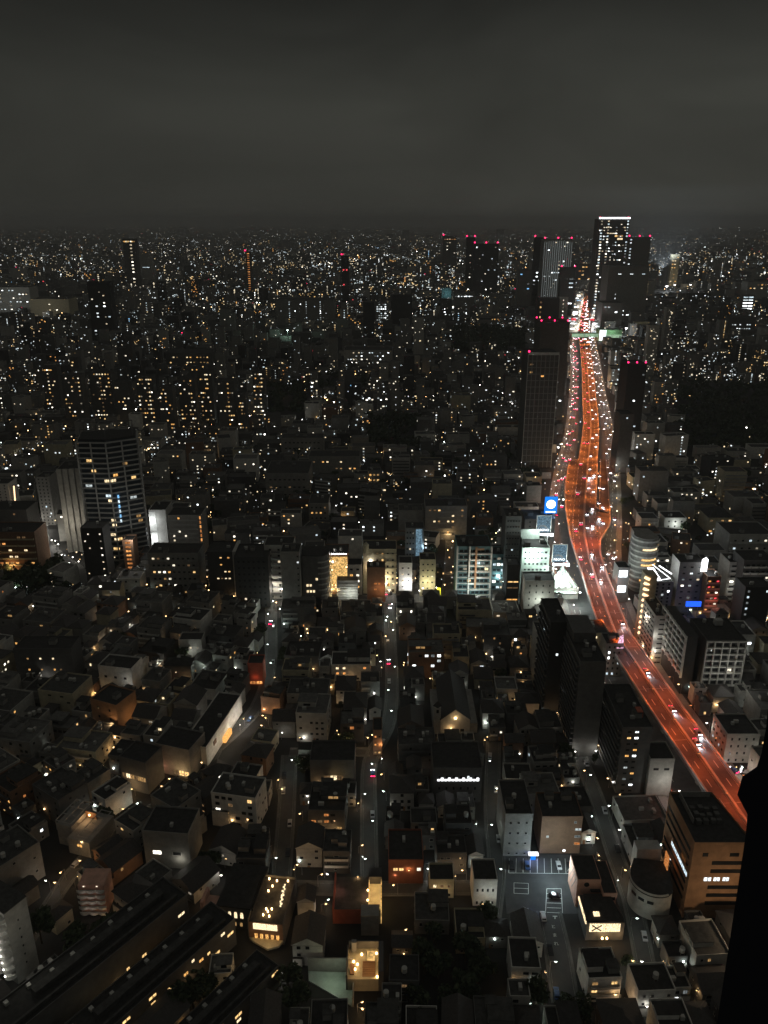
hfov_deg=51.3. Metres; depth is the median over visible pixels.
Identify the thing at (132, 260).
tower
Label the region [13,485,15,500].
lit mast
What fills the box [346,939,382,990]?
courtyard house
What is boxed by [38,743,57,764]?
townhouse
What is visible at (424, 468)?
office building
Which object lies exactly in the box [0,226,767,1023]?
ground
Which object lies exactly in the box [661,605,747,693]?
grid building
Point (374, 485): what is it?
apartment building
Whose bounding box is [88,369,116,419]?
apartment building
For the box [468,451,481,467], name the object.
apartment building
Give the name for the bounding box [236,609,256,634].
townhouse
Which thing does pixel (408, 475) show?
apartment building
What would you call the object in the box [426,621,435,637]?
house
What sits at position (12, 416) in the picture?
apartment building
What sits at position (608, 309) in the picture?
tower
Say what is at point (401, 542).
tree
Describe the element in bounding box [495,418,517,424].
apartment building
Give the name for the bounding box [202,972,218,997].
tree
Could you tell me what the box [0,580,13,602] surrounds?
apartment building
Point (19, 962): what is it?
apartment tower
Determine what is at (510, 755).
townhouse
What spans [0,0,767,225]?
sky
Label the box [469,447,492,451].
apartment building
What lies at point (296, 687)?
apartment building
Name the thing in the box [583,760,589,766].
car
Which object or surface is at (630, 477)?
office building
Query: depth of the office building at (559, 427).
929.68 m
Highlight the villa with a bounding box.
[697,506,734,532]
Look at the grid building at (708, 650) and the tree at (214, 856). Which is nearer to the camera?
the tree at (214, 856)
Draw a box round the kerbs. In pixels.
[34,506,655,1002]
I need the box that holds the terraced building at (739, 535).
[713,521,767,553]
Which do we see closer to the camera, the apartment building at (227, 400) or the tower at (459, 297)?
the apartment building at (227, 400)
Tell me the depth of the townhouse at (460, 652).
442.88 m
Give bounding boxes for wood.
[0,323,767,593]
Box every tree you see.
[30,904,55,943]
[60,580,71,587]
[61,926,84,951]
[68,918,87,937]
[96,805,114,816]
[98,911,115,920]
[167,967,212,1009]
[174,646,189,656]
[195,482,202,487]
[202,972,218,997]
[206,850,221,863]
[207,521,211,531]
[210,490,218,498]
[253,623,267,635]
[274,960,302,987]
[277,651,284,659]
[277,977,311,1009]
[278,646,286,653]
[294,754,309,772]
[331,733,341,739]
[335,701,342,711]
[341,731,354,739]
[372,457,379,462]
[396,539,404,549]
[404,983,430,1008]
[411,936,441,974]
[429,544,437,552]
[451,929,480,963]
[451,967,480,997]
[467,958,486,980]
[476,900,498,919]
[485,526,495,532]
[488,533,496,542]
[520,467,530,472]
[524,973,550,1004]
[554,991,578,1004]
[557,742,576,756]
[574,990,593,1023]
[592,753,599,763]
[620,497,629,506]
[620,954,635,965]
[680,521,690,529]
[694,535,701,540]
[754,481,762,486]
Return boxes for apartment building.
[0,393,10,411]
[0,422,5,431]
[0,448,6,469]
[0,469,27,488]
[0,477,19,500]
[0,501,40,521]
[0,522,50,570]
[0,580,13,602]
[0,605,29,627]
[0,634,14,649]
[0,649,16,671]
[0,687,34,715]
[0,716,54,762]
[0,747,19,772]
[0,761,41,817]
[0,824,45,886]
[3,439,22,456]
[7,413,28,421]
[13,636,84,679]
[16,437,40,449]
[18,489,37,501]
[19,418,32,422]
[22,607,66,627]
[29,420,44,429]
[31,422,59,443]
[31,586,72,609]
[32,767,90,822]
[35,471,61,524]
[37,410,59,420]
[38,670,93,714]
[39,465,56,473]
[41,365,64,409]
[42,413,65,421]
[47,562,79,586]
[56,509,65,540]
[56,725,113,768]
[58,423,63,436]
[59,455,79,464]
[60,373,89,418]
[62,430,75,440]
[74,418,96,435]
[80,521,114,581]
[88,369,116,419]
[105,413,120,427]
[113,379,135,423]
[116,569,146,591]
[128,411,143,429]
[135,374,159,426]
[135,588,172,623]
[136,616,171,646]
[138,431,141,444]
[138,636,178,662]
[139,545,151,561]
[139,553,149,576]
[140,445,145,462]
[141,463,153,475]
[143,476,162,490]
[145,489,171,504]
[147,514,150,533]
[147,543,206,593]
[148,501,172,544]
[150,483,173,495]
[150,777,202,810]
[157,384,178,432]
[157,450,186,470]
[160,445,186,456]
[167,507,208,552]
[172,502,190,506]
[172,606,211,636]
[175,469,190,485]
[175,488,188,501]
[176,427,190,437]
[177,375,200,427]
[179,476,197,488]
[185,438,203,463]
[186,589,220,618]
[188,363,206,397]
[190,669,226,699]
[198,369,217,422]
[203,441,217,453]
[206,471,224,483]
[207,426,219,436]
[207,541,240,596]
[208,623,243,647]
[211,772,267,828]
[214,495,241,517]
[217,378,238,429]
[219,426,238,446]
[220,447,233,463]
[224,528,252,543]
[226,483,245,512]
[227,515,259,527]
[234,544,272,606]
[236,391,249,429]
[238,429,253,441]
[249,512,268,525]
[252,369,267,416]
[252,436,274,444]
[252,524,280,543]
[262,448,275,453]
[264,536,295,598]
[265,411,280,432]
[265,501,285,518]
[276,297,335,322]
[279,427,287,432]
[280,509,301,526]
[280,543,302,597]
[281,415,294,425]
[281,596,315,627]
[282,657,311,691]
[284,640,322,671]
[286,677,330,702]
[287,427,298,432]
[288,493,310,506]
[295,693,330,741]
[304,401,319,420]
[304,520,330,537]
[308,781,347,835]
[310,397,321,416]
[314,473,336,494]
[315,420,328,430]
[322,404,338,424]
[323,431,331,440]
[326,539,337,543]
[330,516,357,538]
[331,415,348,429]
[331,649,370,680]
[333,446,348,449]
[337,430,350,441]
[337,483,360,511]
[341,506,354,515]
[341,599,370,618]
[343,478,357,482]
[352,435,368,441]
[352,442,374,461]
[354,470,367,480]
[356,400,372,415]
[357,399,367,419]
[358,487,380,514]
[361,483,381,497]
[367,561,384,601]
[372,410,384,420]
[383,444,406,451]
[383,452,408,464]
[386,460,391,474]
[386,531,404,548]
[387,503,398,520]
[392,454,409,478]
[397,725,435,769]
[402,410,417,412]
[404,472,417,485]
[405,406,418,413]
[407,637,444,677]
[410,477,433,497]
[416,416,430,430]
[417,552,435,595]
[420,436,431,451]
[420,457,442,469]
[424,498,466,539]
[424,530,439,549]
[426,476,448,478]
[427,401,443,407]
[427,408,441,423]
[432,478,451,497]
[432,622,459,658]
[435,450,451,464]
[437,407,456,428]
[439,441,465,451]
[444,423,458,437]
[446,431,469,442]
[456,595,491,628]
[457,468,477,488]
[459,414,474,427]
[466,493,496,517]
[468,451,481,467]
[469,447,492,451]
[470,423,484,435]
[471,404,489,413]
[472,413,477,421]
[477,411,490,424]
[477,430,497,442]
[481,450,506,476]
[481,618,510,659]
[483,469,501,482]
[486,432,499,447]
[490,485,510,503]
[490,600,519,619]
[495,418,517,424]
[496,425,517,435]
[496,435,510,458]
[496,779,532,855]
[500,479,516,492]
[501,470,522,479]
[501,508,521,590]
[503,557,520,604]
[510,435,516,443]
[513,501,538,509]
[519,771,559,820]
[523,472,541,483]
[524,481,541,502]
[529,621,538,685]
[529,635,531,656]
[533,598,566,713]
[533,791,582,852]
[553,423,556,438]
[557,615,606,755]
[597,684,652,792]
[611,794,665,830]
[626,465,639,475]
[629,526,659,541]
[631,431,654,459]
[632,507,656,520]
[633,321,649,326]
[635,512,658,526]
[638,595,664,663]
[642,420,664,447]
[642,490,667,506]
[651,497,668,516]
[655,546,671,567]
[656,403,672,414]
[656,534,667,549]
[658,432,688,454]
[662,407,678,422]
[665,422,683,431]
[667,476,690,488]
[667,487,700,502]
[669,467,696,475]
[669,553,707,608]
[670,531,690,554]
[675,455,687,464]
[675,465,699,471]
[684,473,700,483]
[692,543,726,559]
[693,453,707,467]
[693,503,716,519]
[699,569,721,616]
[700,555,718,568]
[710,713,759,762]
[714,466,746,500]
[717,552,736,601]
[721,447,748,456]
[723,489,760,513]
[729,577,767,624]
[730,620,755,655]
[731,455,750,466]
[731,550,767,597]
[735,516,754,520]
[742,467,764,476]
[742,497,766,519]
[743,689,767,718]
[745,482,757,489]
[747,746,762,771]
[753,490,764,500]
[753,520,767,528]
[759,454,763,464]
[759,659,767,682]
[762,448,767,471]
[762,476,767,491]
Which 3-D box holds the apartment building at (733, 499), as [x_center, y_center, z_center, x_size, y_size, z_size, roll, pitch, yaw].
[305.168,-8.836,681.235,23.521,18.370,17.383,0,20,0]
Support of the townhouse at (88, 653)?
on the ground
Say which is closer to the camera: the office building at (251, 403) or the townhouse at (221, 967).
the townhouse at (221, 967)
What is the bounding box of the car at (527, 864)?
[524,860,529,869]
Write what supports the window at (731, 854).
in the office building at (703, 839)
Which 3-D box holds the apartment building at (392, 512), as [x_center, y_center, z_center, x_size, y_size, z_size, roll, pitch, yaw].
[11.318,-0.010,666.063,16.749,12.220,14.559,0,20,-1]
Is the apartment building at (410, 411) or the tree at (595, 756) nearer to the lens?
the tree at (595, 756)
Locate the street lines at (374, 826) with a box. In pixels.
[34,506,651,999]
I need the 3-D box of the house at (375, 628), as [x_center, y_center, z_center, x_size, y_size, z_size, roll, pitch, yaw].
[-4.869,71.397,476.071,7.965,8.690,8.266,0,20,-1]
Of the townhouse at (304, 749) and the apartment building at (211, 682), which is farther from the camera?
the apartment building at (211, 682)
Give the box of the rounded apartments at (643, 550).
[628,528,659,591]
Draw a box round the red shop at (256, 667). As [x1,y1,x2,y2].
[247,654,265,684]
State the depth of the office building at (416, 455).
821.85 m
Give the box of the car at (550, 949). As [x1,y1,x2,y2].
[547,944,553,955]
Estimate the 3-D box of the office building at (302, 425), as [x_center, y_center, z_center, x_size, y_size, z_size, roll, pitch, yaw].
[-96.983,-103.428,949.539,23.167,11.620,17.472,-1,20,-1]
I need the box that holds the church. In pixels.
[430,669,477,734]
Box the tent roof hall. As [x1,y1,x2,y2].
[554,566,580,598]
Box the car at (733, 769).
[730,766,738,773]
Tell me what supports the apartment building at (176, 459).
on the ground
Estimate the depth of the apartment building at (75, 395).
960.92 m
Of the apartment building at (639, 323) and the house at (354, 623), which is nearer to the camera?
the house at (354, 623)
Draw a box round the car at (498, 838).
[496,834,500,842]
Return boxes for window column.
[717,713,767,1023]
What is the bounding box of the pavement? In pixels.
[549,334,741,811]
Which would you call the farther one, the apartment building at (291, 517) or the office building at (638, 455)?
the office building at (638, 455)
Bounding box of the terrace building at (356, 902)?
[332,868,381,935]
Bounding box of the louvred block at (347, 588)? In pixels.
[337,575,357,599]
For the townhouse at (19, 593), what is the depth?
519.64 m
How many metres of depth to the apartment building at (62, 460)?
788.74 m
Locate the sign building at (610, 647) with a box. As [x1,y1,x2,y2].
[600,632,623,675]
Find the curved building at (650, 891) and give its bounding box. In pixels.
[627,840,672,919]
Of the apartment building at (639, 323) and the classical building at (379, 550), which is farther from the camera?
the apartment building at (639, 323)
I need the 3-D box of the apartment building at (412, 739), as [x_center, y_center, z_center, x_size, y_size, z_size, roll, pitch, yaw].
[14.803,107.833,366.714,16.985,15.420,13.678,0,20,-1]
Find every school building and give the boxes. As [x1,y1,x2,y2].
[265,460,312,495]
[281,432,324,455]
[308,450,360,476]
[308,494,329,519]
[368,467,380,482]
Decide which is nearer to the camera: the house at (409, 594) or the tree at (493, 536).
the house at (409, 594)
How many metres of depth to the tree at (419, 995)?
250.15 m
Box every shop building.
[566,315,578,331]
[570,310,578,315]
[573,302,580,307]
[574,292,583,304]
[574,294,581,301]
[589,321,599,331]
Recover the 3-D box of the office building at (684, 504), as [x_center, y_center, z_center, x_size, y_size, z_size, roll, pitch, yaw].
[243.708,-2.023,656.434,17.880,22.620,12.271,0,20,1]
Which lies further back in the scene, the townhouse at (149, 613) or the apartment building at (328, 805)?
the townhouse at (149, 613)
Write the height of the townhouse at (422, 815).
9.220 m
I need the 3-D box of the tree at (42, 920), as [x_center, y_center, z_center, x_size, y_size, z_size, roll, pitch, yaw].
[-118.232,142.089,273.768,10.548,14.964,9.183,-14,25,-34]
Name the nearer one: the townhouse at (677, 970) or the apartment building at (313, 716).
the townhouse at (677, 970)
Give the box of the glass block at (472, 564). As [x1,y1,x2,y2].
[453,535,492,597]
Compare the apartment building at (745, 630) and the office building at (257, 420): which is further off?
the office building at (257, 420)
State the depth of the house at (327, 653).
447.46 m
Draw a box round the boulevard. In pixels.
[554,305,701,798]
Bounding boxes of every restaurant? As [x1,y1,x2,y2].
[247,874,296,950]
[577,894,624,939]
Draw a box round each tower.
[0,286,38,312]
[0,880,38,983]
[29,297,77,315]
[56,460,87,551]
[75,420,150,564]
[87,281,118,338]
[122,239,141,285]
[139,253,155,281]
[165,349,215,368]
[244,250,252,290]
[341,254,348,301]
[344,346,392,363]
[375,302,388,322]
[391,294,411,325]
[441,287,451,297]
[442,234,456,268]
[452,291,474,305]
[465,235,475,286]
[471,242,498,296]
[515,269,538,307]
[516,348,559,467]
[532,235,543,304]
[533,317,569,419]
[534,297,559,322]
[537,237,572,296]
[557,265,575,314]
[558,296,567,319]
[575,263,590,279]
[587,217,629,316]
[594,300,623,325]
[599,265,649,320]
[610,409,633,472]
[616,360,646,433]
[626,235,650,265]
[634,570,657,640]
[667,254,679,286]
[725,316,755,332]
[738,294,754,309]
[740,281,767,298]
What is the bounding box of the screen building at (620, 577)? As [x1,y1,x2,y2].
[612,561,629,602]
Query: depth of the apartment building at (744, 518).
645.40 m
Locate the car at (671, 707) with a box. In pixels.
[669,705,675,711]
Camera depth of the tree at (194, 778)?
344.72 m
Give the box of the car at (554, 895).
[548,892,560,898]
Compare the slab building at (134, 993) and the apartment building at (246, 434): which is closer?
the slab building at (134, 993)
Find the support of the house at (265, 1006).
on the ground
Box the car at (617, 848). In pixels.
[614,844,620,852]
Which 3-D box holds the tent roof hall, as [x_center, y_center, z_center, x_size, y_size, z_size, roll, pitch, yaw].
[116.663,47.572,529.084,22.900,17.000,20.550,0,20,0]
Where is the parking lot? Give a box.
[502,855,584,913]
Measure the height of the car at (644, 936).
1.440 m
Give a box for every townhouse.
[0,670,22,689]
[0,710,17,728]
[7,589,25,598]
[8,810,49,840]
[12,798,36,819]
[21,670,41,689]
[23,706,49,719]
[24,676,49,703]
[26,757,44,777]
[31,953,57,973]
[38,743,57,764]
[43,746,76,775]
[47,626,72,635]
[48,710,80,738]
[71,695,92,722]
[73,585,89,595]
[76,757,110,801]
[77,857,102,880]
[82,624,106,644]
[82,645,93,667]
[91,721,114,731]
[91,775,132,814]
[95,596,108,610]
[100,643,115,652]
[106,616,132,632]
[108,739,133,774]
[114,635,138,655]
[114,804,151,846]
[121,719,149,741]
[123,684,135,689]
[127,592,139,610]
[131,565,145,571]
[135,654,148,674]
[136,858,171,883]
[141,611,161,621]
[141,666,171,689]
[143,716,172,743]
[146,656,163,671]
[157,689,176,719]
[164,676,191,695]
[172,594,183,608]
[172,603,185,610]
[176,721,193,728]
[177,654,192,657]
[187,582,205,596]
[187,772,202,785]
[200,810,206,833]
[202,640,216,653]
[208,952,234,987]
[209,621,225,630]
[212,613,232,624]
[212,643,236,671]
[216,590,228,602]
[221,595,239,619]
[224,667,249,694]
[231,761,262,775]
[233,601,257,622]
[233,647,254,670]
[235,833,270,870]
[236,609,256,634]
[247,598,260,610]
[247,823,269,836]
[251,727,278,750]
[258,776,272,805]
[260,685,286,713]
[284,629,297,632]
[288,621,298,632]
[289,1007,309,1023]
[298,742,311,768]
[308,627,325,640]
[310,998,347,1023]
[314,594,321,616]
[319,658,330,676]
[320,674,334,693]
[321,777,335,781]
[322,596,337,616]
[323,829,351,873]
[328,621,343,645]
[338,632,356,650]
[340,613,350,628]
[340,708,363,741]
[342,778,356,806]
[361,671,379,697]
[365,998,398,1023]
[366,604,382,631]
[370,648,375,665]
[382,982,401,1023]
[385,803,400,821]
[389,954,418,1003]
[396,595,414,622]
[399,688,415,707]
[406,1005,437,1023]
[410,807,436,830]
[411,678,424,700]
[414,888,449,934]
[415,614,424,631]
[415,774,428,801]
[418,608,427,623]
[418,822,435,850]
[426,612,444,636]
[432,671,444,688]
[434,831,466,873]
[435,563,441,576]
[437,729,460,741]
[443,804,472,842]
[451,642,468,670]
[454,908,484,953]
[456,792,474,819]
[460,732,473,741]
[461,635,475,650]
[466,617,484,641]
[473,994,514,1023]
[481,687,494,698]
[487,714,505,740]
[492,646,504,660]
[493,676,517,700]
[497,692,509,703]
[502,746,520,764]
[502,763,530,778]
[504,701,527,731]
[506,612,526,627]
[506,936,540,983]
[506,978,530,1004]
[513,641,526,655]
[515,671,531,681]
[516,681,532,691]
[526,629,531,654]
[527,744,556,772]
[533,709,562,732]
[542,767,560,786]
[542,1000,581,1023]
[554,592,562,606]
[556,752,575,766]
[558,786,592,814]
[559,762,579,786]
[577,947,621,1001]
[621,823,653,862]
[625,962,675,1016]
[633,594,638,608]
[646,998,692,1023]
[655,562,670,571]
[660,940,687,972]
[666,962,690,1000]
[676,606,693,621]
[677,918,727,971]
[683,910,704,919]
[688,682,706,703]
[693,692,711,715]
[717,596,728,607]
[733,679,751,706]
[743,660,756,681]
[750,682,767,688]
[750,717,766,735]
[754,635,767,651]
[758,736,763,745]
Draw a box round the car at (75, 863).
[70,859,81,867]
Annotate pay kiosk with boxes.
[528,852,538,859]
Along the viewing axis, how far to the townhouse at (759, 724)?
378.83 m
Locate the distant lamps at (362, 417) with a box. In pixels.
[6,227,759,587]
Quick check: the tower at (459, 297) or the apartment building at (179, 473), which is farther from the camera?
the tower at (459, 297)
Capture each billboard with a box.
[536,515,552,541]
[544,497,557,514]
[552,544,569,575]
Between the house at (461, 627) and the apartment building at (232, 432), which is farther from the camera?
the apartment building at (232, 432)
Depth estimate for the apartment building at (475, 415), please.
991.18 m
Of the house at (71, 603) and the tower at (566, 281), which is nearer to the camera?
the house at (71, 603)
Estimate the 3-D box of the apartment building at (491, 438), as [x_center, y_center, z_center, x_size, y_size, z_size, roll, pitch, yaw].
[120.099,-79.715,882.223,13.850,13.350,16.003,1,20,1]
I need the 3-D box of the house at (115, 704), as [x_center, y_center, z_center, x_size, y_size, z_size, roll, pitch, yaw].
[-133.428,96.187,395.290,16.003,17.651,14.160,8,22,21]
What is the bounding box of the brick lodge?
[388,829,423,882]
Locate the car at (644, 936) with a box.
[641,930,647,941]
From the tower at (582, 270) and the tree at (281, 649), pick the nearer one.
the tree at (281, 649)
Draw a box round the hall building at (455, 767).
[430,742,482,801]
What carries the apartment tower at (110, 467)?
on the ground
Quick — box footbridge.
[570,332,598,345]
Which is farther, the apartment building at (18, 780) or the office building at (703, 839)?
the apartment building at (18, 780)
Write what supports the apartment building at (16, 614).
on the ground
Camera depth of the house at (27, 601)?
506.73 m
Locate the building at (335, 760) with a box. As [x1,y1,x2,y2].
[310,740,355,781]
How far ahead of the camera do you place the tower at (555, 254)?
2081.28 m
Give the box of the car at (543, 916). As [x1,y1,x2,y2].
[540,911,546,921]
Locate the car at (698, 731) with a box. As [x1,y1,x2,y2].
[694,729,701,735]
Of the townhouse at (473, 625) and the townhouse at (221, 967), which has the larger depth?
the townhouse at (473, 625)
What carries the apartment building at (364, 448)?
on the ground
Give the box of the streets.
[33,506,652,1001]
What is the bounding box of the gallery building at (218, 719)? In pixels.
[192,691,241,765]
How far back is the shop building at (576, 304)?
2164.92 m
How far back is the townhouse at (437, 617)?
481.24 m
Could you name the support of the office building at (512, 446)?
on the ground
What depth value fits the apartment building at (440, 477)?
743.58 m
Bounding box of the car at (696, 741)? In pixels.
[693,738,700,744]
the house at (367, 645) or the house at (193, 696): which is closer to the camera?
the house at (193, 696)
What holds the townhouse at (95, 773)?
on the ground
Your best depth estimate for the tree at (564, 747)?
365.93 m
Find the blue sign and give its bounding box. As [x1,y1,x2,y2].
[685,601,701,617]
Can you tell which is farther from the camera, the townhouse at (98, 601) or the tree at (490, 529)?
the tree at (490, 529)
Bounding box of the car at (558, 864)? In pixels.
[555,860,561,869]
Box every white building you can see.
[644,741,674,795]
[658,511,686,528]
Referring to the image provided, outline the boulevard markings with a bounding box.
[559,358,678,789]
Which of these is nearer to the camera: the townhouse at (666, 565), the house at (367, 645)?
the house at (367, 645)
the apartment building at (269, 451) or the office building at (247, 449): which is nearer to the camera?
the office building at (247, 449)
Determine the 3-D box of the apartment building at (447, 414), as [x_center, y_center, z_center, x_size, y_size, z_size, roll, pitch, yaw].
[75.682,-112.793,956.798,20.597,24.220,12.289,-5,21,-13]
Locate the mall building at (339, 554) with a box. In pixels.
[325,544,348,593]
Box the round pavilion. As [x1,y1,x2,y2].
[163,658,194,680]
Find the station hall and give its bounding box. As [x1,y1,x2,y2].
[595,328,621,340]
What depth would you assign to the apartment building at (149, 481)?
735.02 m
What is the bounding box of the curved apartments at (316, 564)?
[302,546,331,601]
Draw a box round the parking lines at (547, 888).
[508,858,568,918]
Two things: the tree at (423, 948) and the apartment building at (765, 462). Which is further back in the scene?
the apartment building at (765, 462)
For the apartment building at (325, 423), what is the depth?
944.66 m
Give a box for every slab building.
[0,877,189,1023]
[64,901,236,1023]
[132,989,190,1023]
[178,949,279,1023]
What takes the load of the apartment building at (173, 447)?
on the ground
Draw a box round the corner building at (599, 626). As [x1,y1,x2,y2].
[590,619,608,646]
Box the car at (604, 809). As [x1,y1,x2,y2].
[601,806,607,813]
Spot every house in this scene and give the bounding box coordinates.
[0,622,19,634]
[0,978,11,999]
[3,598,20,605]
[12,625,38,644]
[12,875,39,905]
[15,592,34,612]
[29,625,49,635]
[44,703,59,715]
[50,614,79,628]
[50,899,73,934]
[53,733,63,743]
[55,799,115,857]
[61,595,83,614]
[67,619,91,641]
[70,599,96,622]
[79,588,99,601]
[79,717,96,726]
[83,640,98,652]
[85,651,112,671]
[86,575,110,596]
[86,669,99,682]
[90,684,136,725]
[91,834,122,859]
[92,677,99,694]
[94,838,142,886]
[95,606,118,624]
[97,630,121,650]
[98,654,143,688]
[100,595,127,616]
[101,582,125,595]
[108,725,125,745]
[111,571,120,581]
[111,872,152,911]
[115,562,124,570]
[119,740,164,794]
[122,612,138,624]
[124,623,138,636]
[131,586,144,596]
[131,702,166,724]
[135,689,142,697]
[136,687,163,703]
[142,805,202,868]
[154,725,204,777]
[156,587,167,590]
[168,610,175,617]
[169,624,190,645]
[170,855,220,903]
[171,584,182,594]
[171,707,200,725]
[172,683,206,714]
[178,632,205,657]
[193,649,212,672]
[194,775,217,815]
[200,759,231,778]
[202,661,220,670]
[206,562,208,579]
[208,822,246,865]
[228,682,245,705]
[232,636,253,650]
[240,741,274,775]
[248,630,263,650]
[248,988,281,1023]
[271,708,296,737]
[272,681,285,686]
[281,633,300,646]
[285,703,297,708]
[291,910,326,966]
[295,821,324,866]
[296,883,316,914]
[298,782,311,804]
[303,614,315,635]
[317,617,338,631]
[321,632,334,649]
[322,648,334,661]
[335,675,356,703]
[343,692,367,723]
[344,614,366,644]
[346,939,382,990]
[362,642,374,648]
[368,635,380,648]
[368,695,381,719]
[369,622,382,640]
[372,597,382,605]
[384,818,403,848]
[388,761,402,773]
[389,774,414,810]
[391,930,412,953]
[396,559,398,574]
[396,591,413,597]
[397,704,424,726]
[398,613,415,639]
[403,666,424,690]
[406,754,421,773]
[407,632,423,638]
[412,556,418,574]
[412,563,416,581]
[418,793,434,806]
[422,589,439,608]
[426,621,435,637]
[428,596,446,617]
[428,863,453,897]
[432,606,443,611]
[436,790,454,817]
[441,993,473,1023]
[445,590,457,608]
[448,659,468,688]
[460,623,462,637]
[465,833,484,867]
[469,648,486,673]
[470,858,497,905]
[472,740,484,765]
[473,666,493,688]
[479,681,492,697]
[479,699,505,728]
[484,918,509,947]
[488,660,506,675]
[492,591,504,599]
[502,733,524,757]
[507,656,529,675]
[509,628,528,646]
[509,907,544,956]
[513,711,538,745]
[513,1005,541,1023]
[514,692,540,714]
[519,689,534,691]
[523,609,536,622]
[527,615,538,629]
[527,729,556,751]
[534,603,539,615]
[555,732,568,756]
[568,855,617,906]
[580,810,596,843]
[595,998,644,1023]
[650,817,664,846]
[650,915,679,947]
[684,1000,715,1023]
[688,964,724,1007]
[689,607,702,617]
[696,614,708,617]
[705,684,735,711]
[709,987,721,1023]
[710,608,728,617]
[715,909,733,947]
[717,699,744,712]
[724,602,731,617]
[741,672,754,682]
[744,616,767,641]
[749,652,767,673]
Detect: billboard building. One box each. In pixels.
[519,529,549,593]
[647,564,673,605]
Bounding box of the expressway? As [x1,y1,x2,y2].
[565,295,747,830]
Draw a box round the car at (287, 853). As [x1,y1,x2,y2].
[285,848,289,856]
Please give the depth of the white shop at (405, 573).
528.93 m
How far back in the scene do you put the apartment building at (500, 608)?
502.47 m
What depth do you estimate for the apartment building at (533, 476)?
756.41 m
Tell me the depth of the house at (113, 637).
455.47 m
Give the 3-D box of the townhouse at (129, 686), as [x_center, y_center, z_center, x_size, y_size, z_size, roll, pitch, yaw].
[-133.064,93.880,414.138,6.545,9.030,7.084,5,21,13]
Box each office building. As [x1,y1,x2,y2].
[4,412,9,421]
[9,419,29,432]
[11,394,31,412]
[11,453,38,468]
[24,408,38,414]
[25,468,40,488]
[33,481,38,502]
[43,440,73,465]
[62,418,82,427]
[96,422,113,430]
[142,437,164,448]
[149,422,167,444]
[153,458,169,482]
[184,487,210,512]
[189,451,215,470]
[203,463,221,476]
[212,518,226,540]
[216,433,231,458]
[224,469,244,486]
[227,472,256,493]
[233,445,252,457]
[233,454,259,480]
[236,523,257,541]
[248,394,267,412]
[250,414,264,427]
[257,438,280,451]
[259,454,284,470]
[260,493,274,508]
[280,452,297,459]
[288,525,320,548]
[292,419,312,431]
[305,540,324,545]
[307,423,322,432]
[326,448,340,449]
[334,403,343,412]
[338,529,362,559]
[359,519,383,535]
[364,495,379,518]
[366,452,381,466]
[381,497,406,509]
[398,504,422,530]
[407,486,428,503]
[412,450,429,460]
[414,460,433,476]
[415,431,435,444]
[422,415,434,430]
[438,495,458,497]
[450,393,470,412]
[451,480,462,497]
[452,461,467,474]
[458,410,469,417]
[476,512,492,526]
[491,405,514,419]
[497,414,510,418]
[510,438,514,453]
[519,571,555,611]
[521,509,554,557]
[555,420,562,433]
[626,472,634,489]
[630,450,646,464]
[632,466,668,500]
[640,413,661,430]
[641,402,650,416]
[654,451,675,469]
[657,526,686,542]
[660,791,745,917]
[667,414,684,421]
[667,494,695,524]
[675,484,702,495]
[692,444,720,456]
[693,476,715,495]
[699,454,734,488]
[705,451,720,454]
[745,443,767,458]
[765,504,767,521]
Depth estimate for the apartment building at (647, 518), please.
636.86 m
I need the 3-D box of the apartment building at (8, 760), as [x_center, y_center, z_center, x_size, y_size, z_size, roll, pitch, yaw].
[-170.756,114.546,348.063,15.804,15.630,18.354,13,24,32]
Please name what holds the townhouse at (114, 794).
on the ground
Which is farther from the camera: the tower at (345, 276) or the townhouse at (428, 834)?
the tower at (345, 276)
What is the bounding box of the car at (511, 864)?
[508,860,514,869]
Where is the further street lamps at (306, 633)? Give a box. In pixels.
[15,339,690,640]
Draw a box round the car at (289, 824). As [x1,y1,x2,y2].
[287,819,291,826]
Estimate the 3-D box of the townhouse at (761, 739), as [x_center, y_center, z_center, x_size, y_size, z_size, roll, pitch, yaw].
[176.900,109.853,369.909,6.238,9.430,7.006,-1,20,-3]
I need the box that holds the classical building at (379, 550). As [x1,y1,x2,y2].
[363,540,396,592]
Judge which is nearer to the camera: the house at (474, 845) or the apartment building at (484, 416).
the house at (474, 845)
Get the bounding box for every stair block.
[122,534,139,569]
[405,521,423,555]
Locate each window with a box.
[152,850,161,854]
[172,852,181,855]
[661,851,682,898]
[663,843,683,890]
[664,835,684,883]
[666,819,687,866]
[667,812,688,859]
[668,805,690,850]
[704,901,735,904]
[706,893,736,896]
[707,885,737,888]
[710,869,739,872]
[712,861,741,864]
[729,853,738,856]
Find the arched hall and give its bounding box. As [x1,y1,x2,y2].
[200,863,268,928]
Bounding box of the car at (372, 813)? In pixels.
[370,810,374,817]
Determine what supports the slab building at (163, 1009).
on the ground
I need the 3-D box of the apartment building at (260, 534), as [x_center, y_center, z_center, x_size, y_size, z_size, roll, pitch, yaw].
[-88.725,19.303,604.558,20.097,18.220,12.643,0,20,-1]
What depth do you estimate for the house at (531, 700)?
398.26 m
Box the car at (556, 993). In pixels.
[553,987,559,999]
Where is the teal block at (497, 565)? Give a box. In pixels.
[491,546,503,588]
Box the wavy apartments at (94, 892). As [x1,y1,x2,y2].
[76,868,113,915]
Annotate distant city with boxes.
[0,224,767,544]
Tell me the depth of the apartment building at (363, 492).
669.05 m
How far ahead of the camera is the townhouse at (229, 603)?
498.67 m
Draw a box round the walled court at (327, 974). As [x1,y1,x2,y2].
[308,957,353,1006]
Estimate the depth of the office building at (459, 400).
1030.75 m
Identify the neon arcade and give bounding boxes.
[373,717,381,754]
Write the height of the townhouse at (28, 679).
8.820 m
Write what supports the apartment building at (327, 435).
on the ground
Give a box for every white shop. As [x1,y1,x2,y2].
[347,558,361,594]
[399,556,411,590]

